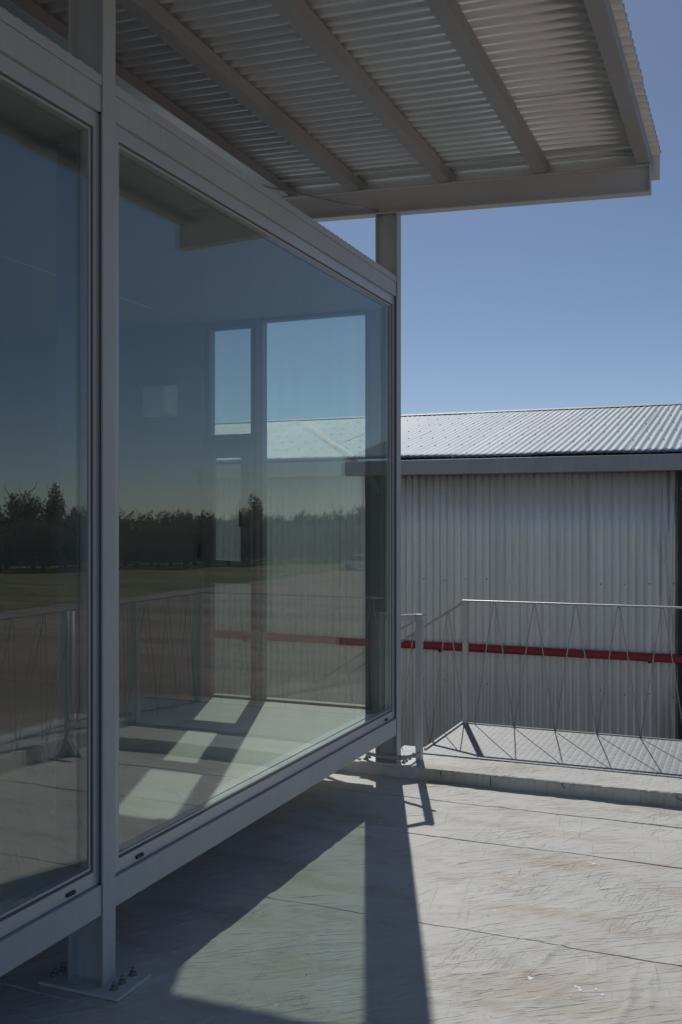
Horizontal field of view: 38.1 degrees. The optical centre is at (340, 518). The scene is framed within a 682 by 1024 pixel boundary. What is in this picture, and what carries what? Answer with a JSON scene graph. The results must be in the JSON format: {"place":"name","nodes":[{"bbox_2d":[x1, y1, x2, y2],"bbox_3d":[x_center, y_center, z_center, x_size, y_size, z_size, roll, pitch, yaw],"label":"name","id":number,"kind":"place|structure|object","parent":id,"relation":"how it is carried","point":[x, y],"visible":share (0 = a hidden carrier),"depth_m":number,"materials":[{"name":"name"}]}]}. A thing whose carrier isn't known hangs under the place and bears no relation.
{"place":"outdoors","nodes":[
{"label":"outdoors","id":0,"kind":"place"},
{"bbox_2d":[215,0,681,421],"label":"sky","id":1,"kind":"structure","parent":0,"point":[578,303],"materials":[{"name":"blue"}]},
{"label":"ground","id":2,"kind":"structure","parent":0,"visible":0},
{"bbox_2d":[0,771,681,1023],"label":"roof deck","id":3,"kind":"structure","parent":2,"relation":"on","point":[338,897],"depth_m":4.08,"materials":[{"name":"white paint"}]},
{"bbox_2d":[0,0,416,1001],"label":"glass pavilion","id":4,"kind":"structure","parent":3,"relation":"on","point":[138,754],"depth_m":5.11,"materials":[{"name":"grey metal"}]},
{"bbox_2d":[0,53,100,937],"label":"window","id":5,"kind":"structure","parent":4,"relation":"in","point":[14,77],"depth_m":3.45,"materials":[{"name":"metal"}]},
{"bbox_2d":[0,255,152,308],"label":"strip light","id":6,"kind":"object","parent":4,"relation":"attached to","point":[55,275],"visible":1,"depth_m":5.39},
{"bbox_2d":[142,384,177,417],"bbox_3d":[-1.272,-0.820,6.909,0.254,0.224,0.098,0,0,23],"label":"wall box","id":7,"kind":"object","parent":4,"relation":"attached to","point":[159,400],"visible":1,"depth_m":6.87,"materials":[{"name":"white plastic"}]},
{"bbox_2d":[204,319,255,441],"bbox_3d":[-0.746,-0.938,6.802,0.413,0.826,0.065,0,0,23],"label":"window","id":8,"kind":"structure","parent":4,"relation":"in","point":[209,328],"depth_m":6.83,"materials":[{"name":"grey glass"}]},
{"bbox_2d":[204,576,255,699],"bbox_3d":[-0.746,0.813,6.802,0.413,0.831,0.065,0,0,23],"label":"window","id":9,"kind":"structure","parent":4,"relation":"in","point":[209,581],"depth_m":6.84,"materials":[{"name":"grey glass"}]},
{"bbox_2d":[116,125,394,872],"bbox_3d":[-0.261,-0.069,4.978,0.066,2.714,3.060,0,0,23],"label":"window","id":10,"kind":"structure","parent":4,"relation":"in","point":[128,145],"depth_m":4.68,"materials":[{"name":"metal"}]},
{"bbox_2d":[260,309,369,707],"bbox_3d":[-0.173,-0.061,6.565,0.788,2.580,0.065,0,0,23],"label":"window","id":11,"kind":"structure","parent":4,"relation":"in","point":[263,321],"depth_m":6.65,"materials":[{"name":"grey glass"}]},
{"bbox_2d":[0,0,660,221],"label":"steel canopy","id":12,"kind":"object","parent":4,"relation":"attached to","point":[325,110],"visible":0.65,"depth_m":5.12,"materials":[{"name":"grey metal"}]},
{"bbox_2d":[338,748,681,806],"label":"kerb","id":13,"kind":"structure","parent":3,"relation":"on","point":[634,788],"depth_m":6.08,"materials":[{"name":"grey concrete"}]},
{"bbox_2d":[366,751,420,760],"bbox_3d":[0.289,1.540,6.422,0.435,0.067,0.177,0,0,23],"label":"conduit pipe","id":14,"kind":"object","parent":13,"relation":"on","point":[401,757],"visible":0.91,"depth_m":6.34,"materials":[{"name":"grey metal"}]},
{"bbox_2d":[401,614,422,759],"bbox_3d":[0.455,1.107,6.476,0.177,0.955,0.057,0,0,-14],"label":"grab rail","id":15,"kind":"object","parent":13,"relation":"on","point":[418,618],"visible":0.95,"depth_m":6.47,"materials":[{"name":"grey metal"}]},
{"bbox_2d":[215,403,681,746],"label":"corrugated shed","id":16,"kind":"structure","parent":2,"relation":"on","point":[572,505],"depth_m":10.29,"materials":[{"name":"metal"}]},
{"bbox_2d":[215,631,681,663],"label":"red pipe","id":17,"kind":"object","parent":16,"relation":"attached to","point":[591,654],"visible":0.53,"depth_m":10.09,"materials":[{"name":"metal"}]},
{"bbox_2d":[679,476,681,500],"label":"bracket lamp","id":18,"kind":"object","parent":16,"relation":"attached to","point":[680,488],"visible":1,"depth_m":9.41,"materials":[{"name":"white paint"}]},
{"bbox_2d":[401,721,681,777],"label":"tread plate landing","id":19,"kind":"object","parent":2,"relation":"on","point":[652,756],"visible":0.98,"depth_m":6.76,"materials":[{"name":"grey metal"}]},
{"bbox_2d":[289,613,424,698],"bbox_3d":[-1.586,2.560,7.589,4.668,3.832,0.035,0,0,23],"label":"stair rail","id":20,"kind":"object","parent":19,"relation":"attached to","point":[338,668],"visible":0.14,"depth_m":6.93,"materials":[{"name":"grey metal"}]},
{"bbox_2d":[306,602,461,743],"bbox_3d":[-1.217,2.515,8.459,4.683,3.762,0.034,0,0,23],"label":"stair rail","id":21,"kind":"object","parent":19,"relation":"attached to","point":[402,640],"visible":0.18,"depth_m":7.68,"materials":[{"name":"grey metal"}]},
{"bbox_2d":[462,600,681,737],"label":"guard rail","id":22,"kind":"object","parent":19,"relation":"on","point":[464,661],"visible":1,"depth_m":7.35,"materials":[{"name":"grey metal"}]}
]}

